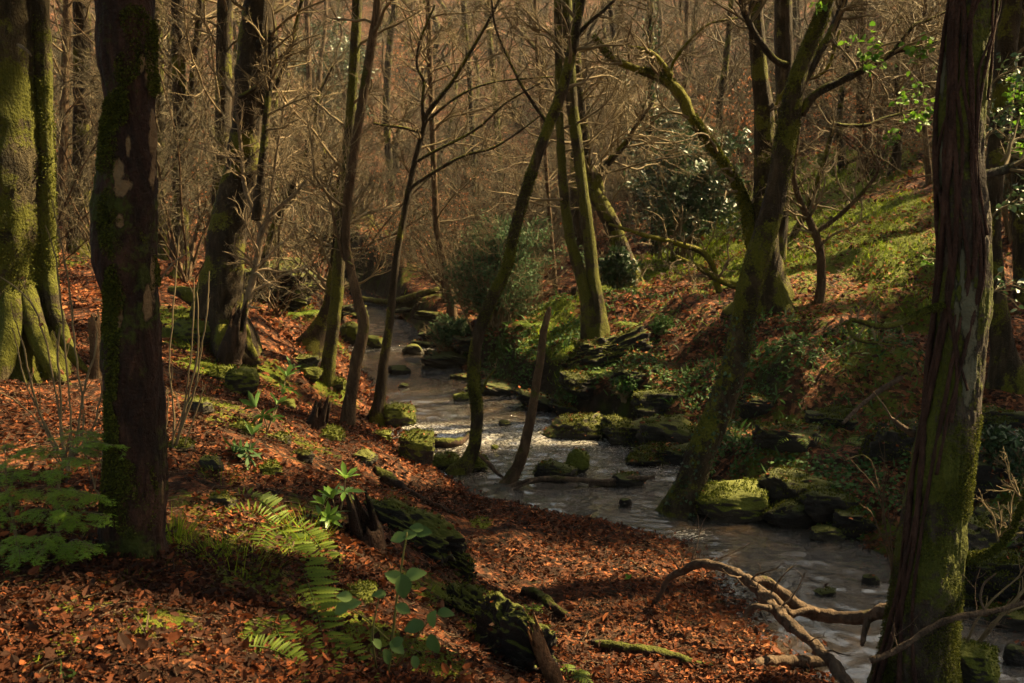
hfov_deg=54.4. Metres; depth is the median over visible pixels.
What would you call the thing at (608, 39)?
woodland tree
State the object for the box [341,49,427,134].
understorey shrub
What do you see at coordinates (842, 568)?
stream water
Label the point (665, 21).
understorey shrub
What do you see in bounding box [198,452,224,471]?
boulder
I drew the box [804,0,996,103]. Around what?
understorey shrub
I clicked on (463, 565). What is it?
mossy root mound
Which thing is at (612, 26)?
slim tree
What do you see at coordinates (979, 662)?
boulder
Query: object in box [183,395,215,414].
boulder
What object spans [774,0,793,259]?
evergreen tree
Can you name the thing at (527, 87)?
woodland tree
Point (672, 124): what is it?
bush
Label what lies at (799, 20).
woodland tree
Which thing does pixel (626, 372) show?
half buried rock
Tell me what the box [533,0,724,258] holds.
slim tree
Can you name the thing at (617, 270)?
holly bush
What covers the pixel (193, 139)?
understorey shrub
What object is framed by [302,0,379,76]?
woodland tree
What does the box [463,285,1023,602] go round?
ground ivy
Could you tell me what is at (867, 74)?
understorey shrub
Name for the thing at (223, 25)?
woodland tree
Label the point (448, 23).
woodland tree
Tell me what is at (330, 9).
understorey shrub
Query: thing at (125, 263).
flaking bark tree
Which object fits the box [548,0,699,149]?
woodland tree
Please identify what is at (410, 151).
understorey shrub
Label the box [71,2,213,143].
woodland tree
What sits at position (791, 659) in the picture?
fallen log
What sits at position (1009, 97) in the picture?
ivy spray
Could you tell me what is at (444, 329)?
holly bush
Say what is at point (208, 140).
understorey shrub
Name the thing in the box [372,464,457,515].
fallen log
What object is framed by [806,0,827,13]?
leafy sprig
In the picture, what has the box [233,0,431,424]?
woodland tree
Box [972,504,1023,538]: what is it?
half buried rock
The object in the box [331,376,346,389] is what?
boulder
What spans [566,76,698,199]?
understorey shrub
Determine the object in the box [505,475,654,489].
driftwood
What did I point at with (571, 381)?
half buried rock
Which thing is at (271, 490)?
fallen twig
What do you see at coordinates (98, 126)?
understorey shrub
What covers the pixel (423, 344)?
rock slab
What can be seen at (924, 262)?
leafy sprig
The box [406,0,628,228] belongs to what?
woodland tree
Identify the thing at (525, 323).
fern
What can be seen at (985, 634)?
bare shrub
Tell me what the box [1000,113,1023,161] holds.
ivy spray
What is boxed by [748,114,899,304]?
bent sapling
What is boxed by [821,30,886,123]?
understorey shrub
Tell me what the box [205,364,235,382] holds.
mossy stone
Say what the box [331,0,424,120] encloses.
woodland tree
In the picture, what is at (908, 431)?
dead branch
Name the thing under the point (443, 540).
mossy root mound
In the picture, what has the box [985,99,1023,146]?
ivy spray
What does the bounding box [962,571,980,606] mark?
rock slab
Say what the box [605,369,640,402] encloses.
holly bush
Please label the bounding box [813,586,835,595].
boulder
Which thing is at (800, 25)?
woodland tree
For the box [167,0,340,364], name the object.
curved mossy tree
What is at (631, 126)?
understorey shrub
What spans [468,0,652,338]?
twin stem tree
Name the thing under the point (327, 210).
understorey shrub
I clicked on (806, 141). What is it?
understorey shrub
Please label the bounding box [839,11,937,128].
understorey shrub
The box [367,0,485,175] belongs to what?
woodland tree
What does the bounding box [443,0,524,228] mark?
slim tree
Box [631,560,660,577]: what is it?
fallen twig
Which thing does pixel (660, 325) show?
holly bush
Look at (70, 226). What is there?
understorey shrub
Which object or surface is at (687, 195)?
holly bush
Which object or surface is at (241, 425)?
mossy stone
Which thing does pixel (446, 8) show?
understorey shrub
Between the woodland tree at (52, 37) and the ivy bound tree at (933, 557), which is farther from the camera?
the woodland tree at (52, 37)
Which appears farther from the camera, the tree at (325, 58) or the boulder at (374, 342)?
the tree at (325, 58)
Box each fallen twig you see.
[248,478,307,499]
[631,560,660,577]
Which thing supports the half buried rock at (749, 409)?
on the forest floor
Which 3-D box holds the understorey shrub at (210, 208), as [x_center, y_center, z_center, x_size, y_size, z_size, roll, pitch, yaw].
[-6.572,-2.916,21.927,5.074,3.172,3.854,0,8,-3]
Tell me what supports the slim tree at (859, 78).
on the forest floor
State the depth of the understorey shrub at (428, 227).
23.14 m
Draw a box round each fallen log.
[362,286,462,304]
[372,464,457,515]
[520,586,570,620]
[590,638,713,668]
[748,654,826,667]
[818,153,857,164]
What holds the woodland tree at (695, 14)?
on the forest floor
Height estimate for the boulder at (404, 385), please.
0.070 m
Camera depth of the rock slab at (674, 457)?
12.02 m
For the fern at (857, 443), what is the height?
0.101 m
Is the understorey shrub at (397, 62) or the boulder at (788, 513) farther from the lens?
the understorey shrub at (397, 62)
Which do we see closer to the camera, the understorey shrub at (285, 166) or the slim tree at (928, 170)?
the slim tree at (928, 170)
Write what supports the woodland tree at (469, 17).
on the forest floor
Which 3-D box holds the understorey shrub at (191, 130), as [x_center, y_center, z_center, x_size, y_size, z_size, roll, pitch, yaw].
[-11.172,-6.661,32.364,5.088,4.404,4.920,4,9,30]
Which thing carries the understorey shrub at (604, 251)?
on the forest floor
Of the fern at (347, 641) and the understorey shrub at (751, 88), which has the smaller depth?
the fern at (347, 641)
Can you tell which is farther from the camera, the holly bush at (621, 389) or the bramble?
the holly bush at (621, 389)
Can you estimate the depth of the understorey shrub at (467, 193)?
30.96 m
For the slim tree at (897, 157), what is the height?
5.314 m
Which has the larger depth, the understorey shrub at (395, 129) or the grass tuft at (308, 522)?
the understorey shrub at (395, 129)
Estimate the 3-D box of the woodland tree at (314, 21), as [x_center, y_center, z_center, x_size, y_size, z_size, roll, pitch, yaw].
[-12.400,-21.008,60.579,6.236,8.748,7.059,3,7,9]
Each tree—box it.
[0,0,89,384]
[50,0,93,61]
[50,0,102,252]
[50,0,305,278]
[50,6,71,111]
[50,11,94,219]
[52,0,99,257]
[52,1,101,111]
[52,3,167,141]
[53,3,172,187]
[55,0,233,259]
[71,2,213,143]
[89,0,168,561]
[95,0,285,224]
[155,0,236,212]
[163,0,214,107]
[163,3,214,194]
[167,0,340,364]
[167,1,288,157]
[195,0,302,164]
[209,0,385,256]
[213,0,239,36]
[214,1,346,137]
[232,0,445,391]
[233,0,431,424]
[233,2,376,178]
[247,78,412,358]
[261,0,380,242]
[276,0,350,52]
[276,0,361,124]
[277,0,421,199]
[278,0,419,179]
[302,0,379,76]
[312,0,366,36]
[326,0,533,321]
[328,0,438,234]
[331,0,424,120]
[349,0,418,60]
[363,0,571,426]
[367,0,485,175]
[377,0,448,62]
[378,0,505,198]
[393,1,539,180]
[402,0,460,26]
[404,8,533,197]
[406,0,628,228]
[421,0,524,209]
[433,0,625,294]
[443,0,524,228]
[445,0,546,80]
[445,0,634,475]
[449,0,483,41]
[459,0,550,117]
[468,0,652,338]
[469,0,753,286]
[472,0,599,228]
[498,0,552,23]
[515,0,552,18]
[518,0,641,177]
[525,0,601,95]
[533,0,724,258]
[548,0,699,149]
[551,0,688,219]
[556,0,854,316]
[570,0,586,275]
[581,0,656,121]
[582,0,642,91]
[602,0,749,117]
[617,0,751,138]
[624,0,678,22]
[627,0,720,109]
[628,0,737,145]
[642,0,700,33]
[644,0,799,212]
[655,0,946,517]
[676,0,830,154]
[712,0,818,101]
[713,0,804,58]
[733,0,822,105]
[763,0,875,138]
[769,1,915,171]
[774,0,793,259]
[803,0,936,172]
[824,0,939,74]
[824,0,944,180]
[831,0,1023,682]
[846,0,1023,304]
[861,0,995,185]
[899,0,1023,394]
[904,11,941,101]
[985,69,1011,242]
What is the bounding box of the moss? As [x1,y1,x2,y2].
[41,134,988,669]
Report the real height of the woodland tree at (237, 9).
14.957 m
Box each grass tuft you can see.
[104,566,150,590]
[165,504,220,544]
[168,524,253,566]
[182,462,245,484]
[184,531,293,578]
[267,502,346,546]
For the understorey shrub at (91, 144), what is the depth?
25.12 m
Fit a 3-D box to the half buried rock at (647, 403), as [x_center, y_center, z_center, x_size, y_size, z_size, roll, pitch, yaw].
[2.079,0.876,13.607,0.940,0.490,0.642,0,8,0]
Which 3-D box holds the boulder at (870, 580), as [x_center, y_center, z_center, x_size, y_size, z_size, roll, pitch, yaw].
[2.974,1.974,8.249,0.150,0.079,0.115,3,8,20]
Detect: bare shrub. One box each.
[0,189,102,475]
[82,435,102,493]
[166,235,209,445]
[845,440,893,585]
[966,551,1023,642]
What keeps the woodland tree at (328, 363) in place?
on the forest floor
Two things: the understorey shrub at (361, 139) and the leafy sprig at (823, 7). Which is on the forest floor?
the understorey shrub at (361, 139)
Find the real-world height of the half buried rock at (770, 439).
0.448 m
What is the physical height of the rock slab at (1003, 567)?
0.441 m
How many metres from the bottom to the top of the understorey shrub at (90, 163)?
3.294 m
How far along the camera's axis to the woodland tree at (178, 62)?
18.86 m
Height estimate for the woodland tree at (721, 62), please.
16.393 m
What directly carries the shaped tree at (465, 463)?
on the forest floor
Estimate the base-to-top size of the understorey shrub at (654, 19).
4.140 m
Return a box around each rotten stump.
[88,309,101,379]
[216,300,248,365]
[306,394,331,430]
[346,487,386,554]
[526,610,564,682]
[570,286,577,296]
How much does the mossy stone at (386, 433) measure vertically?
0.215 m
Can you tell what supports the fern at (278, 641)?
on the forest floor
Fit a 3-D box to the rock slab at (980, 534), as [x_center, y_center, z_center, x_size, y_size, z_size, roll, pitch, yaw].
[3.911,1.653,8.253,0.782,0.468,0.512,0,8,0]
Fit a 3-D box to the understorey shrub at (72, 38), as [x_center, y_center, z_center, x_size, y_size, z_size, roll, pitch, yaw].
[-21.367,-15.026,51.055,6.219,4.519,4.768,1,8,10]
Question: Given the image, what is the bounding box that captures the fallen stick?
[478,454,519,478]
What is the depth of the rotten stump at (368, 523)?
6.24 m
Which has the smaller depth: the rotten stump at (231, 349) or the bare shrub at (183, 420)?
the bare shrub at (183, 420)
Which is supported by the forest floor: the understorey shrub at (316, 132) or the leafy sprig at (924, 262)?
the understorey shrub at (316, 132)
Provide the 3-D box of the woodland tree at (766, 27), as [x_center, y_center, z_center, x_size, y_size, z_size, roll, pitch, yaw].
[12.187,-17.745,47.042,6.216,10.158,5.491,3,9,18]
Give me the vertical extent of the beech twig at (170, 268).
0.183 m
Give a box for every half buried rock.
[558,369,603,399]
[611,362,661,389]
[630,387,694,418]
[738,391,775,419]
[751,420,822,452]
[804,404,858,430]
[860,416,918,461]
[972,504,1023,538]
[973,451,1016,502]
[980,403,1023,434]
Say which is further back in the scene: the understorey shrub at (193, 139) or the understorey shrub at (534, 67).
the understorey shrub at (534, 67)
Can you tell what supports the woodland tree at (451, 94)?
on the forest floor
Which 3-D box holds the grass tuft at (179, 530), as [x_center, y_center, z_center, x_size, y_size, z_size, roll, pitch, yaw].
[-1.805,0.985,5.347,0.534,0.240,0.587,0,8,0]
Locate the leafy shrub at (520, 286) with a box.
[411,194,603,330]
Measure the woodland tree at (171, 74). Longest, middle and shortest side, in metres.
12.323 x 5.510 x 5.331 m
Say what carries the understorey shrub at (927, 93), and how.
on the forest floor
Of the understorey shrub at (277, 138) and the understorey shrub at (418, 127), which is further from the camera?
the understorey shrub at (418, 127)
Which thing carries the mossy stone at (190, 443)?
on the forest floor
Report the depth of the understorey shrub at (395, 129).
43.84 m
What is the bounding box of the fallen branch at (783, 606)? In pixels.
[641,509,887,682]
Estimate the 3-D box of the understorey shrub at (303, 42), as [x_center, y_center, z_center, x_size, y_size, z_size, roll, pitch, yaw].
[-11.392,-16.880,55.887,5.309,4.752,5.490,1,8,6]
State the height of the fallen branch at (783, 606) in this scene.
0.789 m
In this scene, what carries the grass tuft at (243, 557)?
on the forest floor
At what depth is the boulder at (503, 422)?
13.96 m
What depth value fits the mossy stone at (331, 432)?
9.88 m
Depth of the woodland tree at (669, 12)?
54.75 m
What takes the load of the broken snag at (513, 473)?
on the forest floor
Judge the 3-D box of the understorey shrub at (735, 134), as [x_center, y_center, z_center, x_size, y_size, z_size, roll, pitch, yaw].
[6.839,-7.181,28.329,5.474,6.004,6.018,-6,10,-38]
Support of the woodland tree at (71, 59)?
on the forest floor
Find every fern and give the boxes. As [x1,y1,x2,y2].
[221,487,289,528]
[237,609,325,682]
[244,517,344,662]
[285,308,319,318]
[316,635,379,682]
[509,320,549,329]
[524,602,544,613]
[560,664,593,682]
[586,369,610,378]
[613,321,642,327]
[776,433,830,447]
[839,437,864,446]
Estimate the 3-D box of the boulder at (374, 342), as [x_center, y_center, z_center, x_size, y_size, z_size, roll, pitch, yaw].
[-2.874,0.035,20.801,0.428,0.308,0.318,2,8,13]
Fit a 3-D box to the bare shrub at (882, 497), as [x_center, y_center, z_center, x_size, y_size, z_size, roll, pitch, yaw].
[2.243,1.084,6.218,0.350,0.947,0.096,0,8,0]
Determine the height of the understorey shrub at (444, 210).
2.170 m
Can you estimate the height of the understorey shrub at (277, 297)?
4.457 m
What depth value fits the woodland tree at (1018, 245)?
14.35 m
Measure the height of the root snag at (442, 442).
0.156 m
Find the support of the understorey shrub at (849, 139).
on the forest floor
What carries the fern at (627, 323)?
on the forest floor
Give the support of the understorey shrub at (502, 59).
on the forest floor
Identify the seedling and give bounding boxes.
[58,659,76,679]
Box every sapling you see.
[0,429,130,572]
[171,59,364,316]
[212,417,267,469]
[239,364,299,433]
[248,27,363,302]
[287,357,301,385]
[302,461,364,528]
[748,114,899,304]
[787,71,935,240]
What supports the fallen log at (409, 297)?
on the stream water
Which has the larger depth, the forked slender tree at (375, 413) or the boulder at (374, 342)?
the boulder at (374, 342)
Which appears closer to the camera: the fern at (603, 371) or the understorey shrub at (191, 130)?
the fern at (603, 371)
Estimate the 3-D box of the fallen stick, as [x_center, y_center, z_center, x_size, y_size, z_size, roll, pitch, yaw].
[-0.143,1.418,11.246,0.481,0.308,0.052,0,8,0]
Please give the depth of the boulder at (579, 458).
11.55 m
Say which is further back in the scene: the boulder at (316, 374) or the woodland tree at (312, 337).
the woodland tree at (312, 337)
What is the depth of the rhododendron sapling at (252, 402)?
8.66 m
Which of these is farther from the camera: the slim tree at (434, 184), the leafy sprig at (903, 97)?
the slim tree at (434, 184)
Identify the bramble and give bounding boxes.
[335,523,453,675]
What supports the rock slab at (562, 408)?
on the forest floor
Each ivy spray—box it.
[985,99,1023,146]
[991,51,1023,92]
[991,173,1023,218]
[993,266,1023,312]
[995,74,1023,128]
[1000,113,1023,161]
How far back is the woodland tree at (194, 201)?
27.00 m
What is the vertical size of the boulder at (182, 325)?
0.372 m
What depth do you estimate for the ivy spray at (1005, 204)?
6.82 m
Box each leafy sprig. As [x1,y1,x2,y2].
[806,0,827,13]
[838,20,901,76]
[880,125,900,148]
[888,93,934,132]
[889,71,935,106]
[895,32,940,71]
[921,255,934,268]
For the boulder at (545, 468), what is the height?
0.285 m
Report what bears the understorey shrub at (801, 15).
on the forest floor
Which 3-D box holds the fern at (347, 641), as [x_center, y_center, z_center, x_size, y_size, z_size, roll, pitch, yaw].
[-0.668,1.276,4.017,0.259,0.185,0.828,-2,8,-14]
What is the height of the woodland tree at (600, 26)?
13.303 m
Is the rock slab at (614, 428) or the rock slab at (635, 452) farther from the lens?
the rock slab at (614, 428)
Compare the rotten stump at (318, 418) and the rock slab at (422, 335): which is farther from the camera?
the rock slab at (422, 335)
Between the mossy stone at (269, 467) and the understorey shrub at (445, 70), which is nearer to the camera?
the mossy stone at (269, 467)
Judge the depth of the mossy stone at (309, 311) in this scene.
17.18 m
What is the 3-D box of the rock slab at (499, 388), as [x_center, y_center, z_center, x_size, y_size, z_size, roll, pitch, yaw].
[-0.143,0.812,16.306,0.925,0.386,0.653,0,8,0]
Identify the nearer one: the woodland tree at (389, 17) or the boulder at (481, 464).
the boulder at (481, 464)
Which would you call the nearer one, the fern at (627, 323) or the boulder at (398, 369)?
the fern at (627, 323)
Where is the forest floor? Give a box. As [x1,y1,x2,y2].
[0,0,1023,682]
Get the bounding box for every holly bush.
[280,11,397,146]
[418,310,476,351]
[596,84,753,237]
[597,244,654,290]
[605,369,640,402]
[607,117,789,259]
[645,313,677,335]
[980,420,1023,482]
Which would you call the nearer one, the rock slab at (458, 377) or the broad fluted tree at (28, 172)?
the broad fluted tree at (28, 172)
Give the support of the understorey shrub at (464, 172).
on the forest floor
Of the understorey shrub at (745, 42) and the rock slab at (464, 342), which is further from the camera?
the understorey shrub at (745, 42)
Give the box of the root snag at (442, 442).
[435,431,469,447]
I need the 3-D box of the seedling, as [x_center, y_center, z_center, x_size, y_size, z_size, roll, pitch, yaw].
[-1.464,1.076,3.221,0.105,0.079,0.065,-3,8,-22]
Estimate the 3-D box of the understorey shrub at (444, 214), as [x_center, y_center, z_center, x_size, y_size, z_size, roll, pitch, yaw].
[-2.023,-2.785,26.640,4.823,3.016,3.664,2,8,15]
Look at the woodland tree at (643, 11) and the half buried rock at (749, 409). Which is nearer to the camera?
the half buried rock at (749, 409)
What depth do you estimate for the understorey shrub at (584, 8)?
56.99 m
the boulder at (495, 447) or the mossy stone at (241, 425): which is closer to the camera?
the mossy stone at (241, 425)
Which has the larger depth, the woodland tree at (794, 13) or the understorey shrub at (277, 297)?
the woodland tree at (794, 13)
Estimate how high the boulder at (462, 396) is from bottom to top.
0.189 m
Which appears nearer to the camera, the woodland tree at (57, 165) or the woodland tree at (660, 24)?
the woodland tree at (57, 165)
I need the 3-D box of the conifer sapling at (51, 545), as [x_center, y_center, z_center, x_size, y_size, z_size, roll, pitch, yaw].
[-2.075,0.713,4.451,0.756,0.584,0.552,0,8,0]
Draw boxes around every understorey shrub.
[50,0,322,282]
[52,32,231,258]
[52,44,212,222]
[53,14,188,182]
[53,55,95,152]
[53,77,182,266]
[53,90,214,224]
[54,21,96,72]
[54,41,283,256]
[56,111,96,207]
[155,72,232,183]
[158,73,414,317]
[164,49,367,251]
[164,96,260,193]
[165,141,331,267]
[186,0,216,33]
[186,49,312,156]
[188,66,313,240]
[195,43,512,292]
[197,154,408,277]
[211,135,337,198]
[265,127,369,246]
[276,1,350,83]
[283,103,371,185]
[286,81,384,188]
[292,97,409,203]
[293,111,470,250]
[294,178,373,241]
[312,27,395,95]
[317,0,351,21]
[330,70,469,249]
[332,107,474,261]
[335,85,443,168]
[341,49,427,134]
[350,201,460,270]
[356,144,506,302]
[360,91,571,297]
[361,0,412,47]
[361,137,472,249]
[364,1,480,97]
[370,185,529,282]
[375,154,502,259]
[381,87,461,167]
[398,193,474,236]
[402,111,576,253]
[409,18,482,104]
[414,82,533,204]
[419,113,528,202]
[423,0,467,25]
[427,73,627,269]
[436,132,543,196]
[444,114,567,249]
[446,112,634,249]
[455,146,603,250]
[480,18,540,85]
[481,17,586,90]
[486,140,633,241]
[491,123,624,255]
[498,24,602,126]
[500,149,649,257]
[507,0,607,43]
[534,104,607,149]
[537,112,634,209]
[559,194,639,240]
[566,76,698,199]
[567,48,752,237]
[587,39,739,219]
[594,84,713,184]
[599,23,675,91]
[615,0,698,55]
[623,0,706,66]
[644,1,735,68]
[656,0,771,96]
[664,1,884,193]
[688,70,752,138]
[690,3,812,108]
[693,56,836,151]
[693,82,800,182]
[697,0,880,94]
[705,83,853,182]
[734,7,942,169]
[735,29,853,150]
[764,1,814,26]
[768,61,851,154]
[770,53,879,139]
[801,92,931,177]
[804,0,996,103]
[818,0,943,124]
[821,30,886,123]
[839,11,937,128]
[853,0,991,117]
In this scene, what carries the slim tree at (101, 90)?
on the forest floor
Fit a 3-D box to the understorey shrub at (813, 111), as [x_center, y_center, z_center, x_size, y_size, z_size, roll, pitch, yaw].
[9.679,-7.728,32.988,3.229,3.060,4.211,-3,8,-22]
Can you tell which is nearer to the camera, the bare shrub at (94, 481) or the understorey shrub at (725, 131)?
the bare shrub at (94, 481)
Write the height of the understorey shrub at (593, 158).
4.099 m
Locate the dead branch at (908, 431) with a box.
[873,392,915,436]
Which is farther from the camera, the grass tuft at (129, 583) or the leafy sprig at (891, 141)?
the leafy sprig at (891, 141)
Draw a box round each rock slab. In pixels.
[341,304,354,315]
[395,307,411,313]
[411,340,437,347]
[413,310,439,320]
[417,330,432,339]
[420,349,466,366]
[449,373,466,380]
[450,335,471,351]
[480,379,518,395]
[516,388,551,410]
[539,412,603,439]
[548,397,579,415]
[599,414,636,445]
[620,413,654,446]
[625,440,678,464]
[635,412,694,444]
[660,441,689,465]
[756,466,839,504]
[796,483,861,524]
[808,522,846,541]
[832,506,878,537]
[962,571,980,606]
[965,509,1023,570]
[965,547,1023,604]
[978,602,1023,628]
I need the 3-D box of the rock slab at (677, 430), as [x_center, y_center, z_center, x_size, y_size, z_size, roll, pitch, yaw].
[2.038,1.238,12.692,0.905,0.646,0.617,2,8,14]
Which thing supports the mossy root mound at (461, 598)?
on the forest floor
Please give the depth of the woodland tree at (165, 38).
43.80 m
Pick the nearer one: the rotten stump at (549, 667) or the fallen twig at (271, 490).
the rotten stump at (549, 667)
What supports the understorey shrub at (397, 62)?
on the forest floor
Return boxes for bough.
[869,567,1023,663]
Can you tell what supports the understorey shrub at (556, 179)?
on the forest floor
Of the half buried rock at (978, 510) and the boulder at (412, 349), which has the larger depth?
the boulder at (412, 349)
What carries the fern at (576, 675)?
on the forest floor
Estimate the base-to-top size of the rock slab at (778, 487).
0.454 m
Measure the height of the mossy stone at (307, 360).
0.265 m
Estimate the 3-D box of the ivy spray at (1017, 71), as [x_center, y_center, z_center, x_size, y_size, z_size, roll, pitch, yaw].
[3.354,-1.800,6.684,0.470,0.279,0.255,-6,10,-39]
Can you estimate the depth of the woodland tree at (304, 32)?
48.23 m
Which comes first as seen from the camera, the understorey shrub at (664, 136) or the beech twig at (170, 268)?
the beech twig at (170, 268)
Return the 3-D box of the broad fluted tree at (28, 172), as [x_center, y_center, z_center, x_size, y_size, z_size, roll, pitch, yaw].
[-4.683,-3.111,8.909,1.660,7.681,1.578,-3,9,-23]
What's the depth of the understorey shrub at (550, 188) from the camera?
28.73 m
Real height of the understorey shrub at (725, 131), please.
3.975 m
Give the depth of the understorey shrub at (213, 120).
39.27 m
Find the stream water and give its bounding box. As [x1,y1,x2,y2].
[344,282,1023,682]
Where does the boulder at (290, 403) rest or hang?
on the forest floor
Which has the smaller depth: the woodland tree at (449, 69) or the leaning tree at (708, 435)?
the leaning tree at (708, 435)
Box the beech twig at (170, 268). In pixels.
[160,250,191,278]
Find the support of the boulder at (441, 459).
in the stream water
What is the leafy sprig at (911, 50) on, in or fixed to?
attached to the evergreen tree
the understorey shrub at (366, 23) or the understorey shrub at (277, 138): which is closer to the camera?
the understorey shrub at (277, 138)
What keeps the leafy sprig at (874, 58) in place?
attached to the leaning tree at (708, 435)
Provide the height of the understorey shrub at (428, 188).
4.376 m
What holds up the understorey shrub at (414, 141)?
on the forest floor
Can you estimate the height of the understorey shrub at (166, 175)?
4.082 m
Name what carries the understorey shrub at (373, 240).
on the forest floor
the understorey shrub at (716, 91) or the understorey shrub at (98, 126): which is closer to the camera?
the understorey shrub at (98, 126)
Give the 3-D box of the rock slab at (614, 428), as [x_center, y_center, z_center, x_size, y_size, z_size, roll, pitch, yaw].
[1.551,1.228,13.144,0.804,0.500,0.614,0,8,0]
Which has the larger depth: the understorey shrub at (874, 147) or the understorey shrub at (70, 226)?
the understorey shrub at (874, 147)
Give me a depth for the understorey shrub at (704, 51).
45.56 m
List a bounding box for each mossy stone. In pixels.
[168,436,196,452]
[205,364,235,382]
[206,489,238,507]
[228,419,259,435]
[252,458,283,477]
[271,430,292,445]
[289,448,314,462]
[293,352,321,366]
[318,423,345,442]
[342,579,377,608]
[352,446,378,466]
[372,428,391,440]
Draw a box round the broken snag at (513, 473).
[498,306,550,483]
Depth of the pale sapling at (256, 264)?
12.69 m
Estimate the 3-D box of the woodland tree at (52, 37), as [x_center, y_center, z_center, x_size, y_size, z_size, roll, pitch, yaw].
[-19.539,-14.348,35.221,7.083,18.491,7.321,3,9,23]
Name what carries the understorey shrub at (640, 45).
on the forest floor
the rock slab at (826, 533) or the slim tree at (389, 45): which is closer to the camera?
the rock slab at (826, 533)
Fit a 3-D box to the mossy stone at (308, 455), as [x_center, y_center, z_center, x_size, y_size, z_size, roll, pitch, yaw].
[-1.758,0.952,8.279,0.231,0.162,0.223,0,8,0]
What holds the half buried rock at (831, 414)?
on the forest floor
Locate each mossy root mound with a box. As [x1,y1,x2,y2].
[244,257,320,311]
[363,495,465,565]
[444,580,488,623]
[445,542,475,581]
[472,588,559,678]
[560,325,652,370]
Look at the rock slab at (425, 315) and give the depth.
21.89 m
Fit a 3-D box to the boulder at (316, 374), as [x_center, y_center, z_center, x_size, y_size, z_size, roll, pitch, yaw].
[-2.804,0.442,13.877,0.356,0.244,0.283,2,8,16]
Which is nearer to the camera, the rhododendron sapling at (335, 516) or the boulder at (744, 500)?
the rhododendron sapling at (335, 516)
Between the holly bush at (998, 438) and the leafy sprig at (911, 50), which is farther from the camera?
the holly bush at (998, 438)
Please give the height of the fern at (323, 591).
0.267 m
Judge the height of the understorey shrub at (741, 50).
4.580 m
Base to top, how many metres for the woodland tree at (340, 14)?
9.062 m
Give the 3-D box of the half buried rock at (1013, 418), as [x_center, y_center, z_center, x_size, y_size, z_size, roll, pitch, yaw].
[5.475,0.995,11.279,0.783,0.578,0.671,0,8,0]
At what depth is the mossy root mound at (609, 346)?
15.08 m
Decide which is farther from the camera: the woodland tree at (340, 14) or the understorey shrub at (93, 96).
the woodland tree at (340, 14)
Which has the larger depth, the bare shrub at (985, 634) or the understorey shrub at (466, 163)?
the understorey shrub at (466, 163)
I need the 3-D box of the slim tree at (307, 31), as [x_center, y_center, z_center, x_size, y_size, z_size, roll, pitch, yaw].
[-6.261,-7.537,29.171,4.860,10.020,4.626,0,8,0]
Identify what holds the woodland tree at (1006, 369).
on the forest floor
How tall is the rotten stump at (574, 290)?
0.351 m
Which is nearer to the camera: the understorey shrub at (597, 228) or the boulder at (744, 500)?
the boulder at (744, 500)
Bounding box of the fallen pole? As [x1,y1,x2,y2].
[841,376,903,424]
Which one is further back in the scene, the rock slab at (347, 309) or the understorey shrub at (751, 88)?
the understorey shrub at (751, 88)
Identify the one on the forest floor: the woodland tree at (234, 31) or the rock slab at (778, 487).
the woodland tree at (234, 31)
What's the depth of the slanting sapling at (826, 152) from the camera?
19.36 m
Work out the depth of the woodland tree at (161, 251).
22.03 m
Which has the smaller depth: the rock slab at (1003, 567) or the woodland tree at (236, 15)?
the rock slab at (1003, 567)
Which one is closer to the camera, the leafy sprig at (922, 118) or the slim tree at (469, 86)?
the leafy sprig at (922, 118)
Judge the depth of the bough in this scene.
5.66 m
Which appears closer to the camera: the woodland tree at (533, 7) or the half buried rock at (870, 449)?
the half buried rock at (870, 449)
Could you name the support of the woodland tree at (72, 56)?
on the forest floor
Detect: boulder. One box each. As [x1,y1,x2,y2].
[173,316,210,344]
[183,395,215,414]
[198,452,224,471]
[223,364,259,395]
[280,398,295,409]
[299,365,323,381]
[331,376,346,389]
[340,321,357,344]
[349,305,368,318]
[366,335,382,348]
[383,401,417,427]
[388,365,410,373]
[397,428,434,465]
[399,383,408,386]
[402,344,423,354]
[432,450,460,467]
[453,391,469,400]
[473,453,488,470]
[491,445,498,449]
[498,420,510,425]
[532,458,578,482]
[564,447,590,472]
[611,470,643,487]
[619,498,631,506]
[694,477,770,522]
[761,497,816,527]
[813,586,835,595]
[861,574,879,584]
[959,637,1001,682]
[1002,644,1023,666]
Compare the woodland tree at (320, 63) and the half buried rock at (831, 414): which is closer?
the half buried rock at (831, 414)
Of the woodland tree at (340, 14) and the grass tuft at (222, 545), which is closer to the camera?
the grass tuft at (222, 545)
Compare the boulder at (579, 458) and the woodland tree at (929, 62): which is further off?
the woodland tree at (929, 62)
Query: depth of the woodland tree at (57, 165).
24.63 m
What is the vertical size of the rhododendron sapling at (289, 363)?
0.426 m
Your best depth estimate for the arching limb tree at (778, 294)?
14.91 m
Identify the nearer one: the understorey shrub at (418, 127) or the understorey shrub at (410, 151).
the understorey shrub at (410, 151)
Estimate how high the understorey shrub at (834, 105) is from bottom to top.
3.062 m
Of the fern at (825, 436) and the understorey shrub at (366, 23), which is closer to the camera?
the fern at (825, 436)
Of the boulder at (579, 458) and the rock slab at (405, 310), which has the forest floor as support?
the rock slab at (405, 310)
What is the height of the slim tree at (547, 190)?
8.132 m

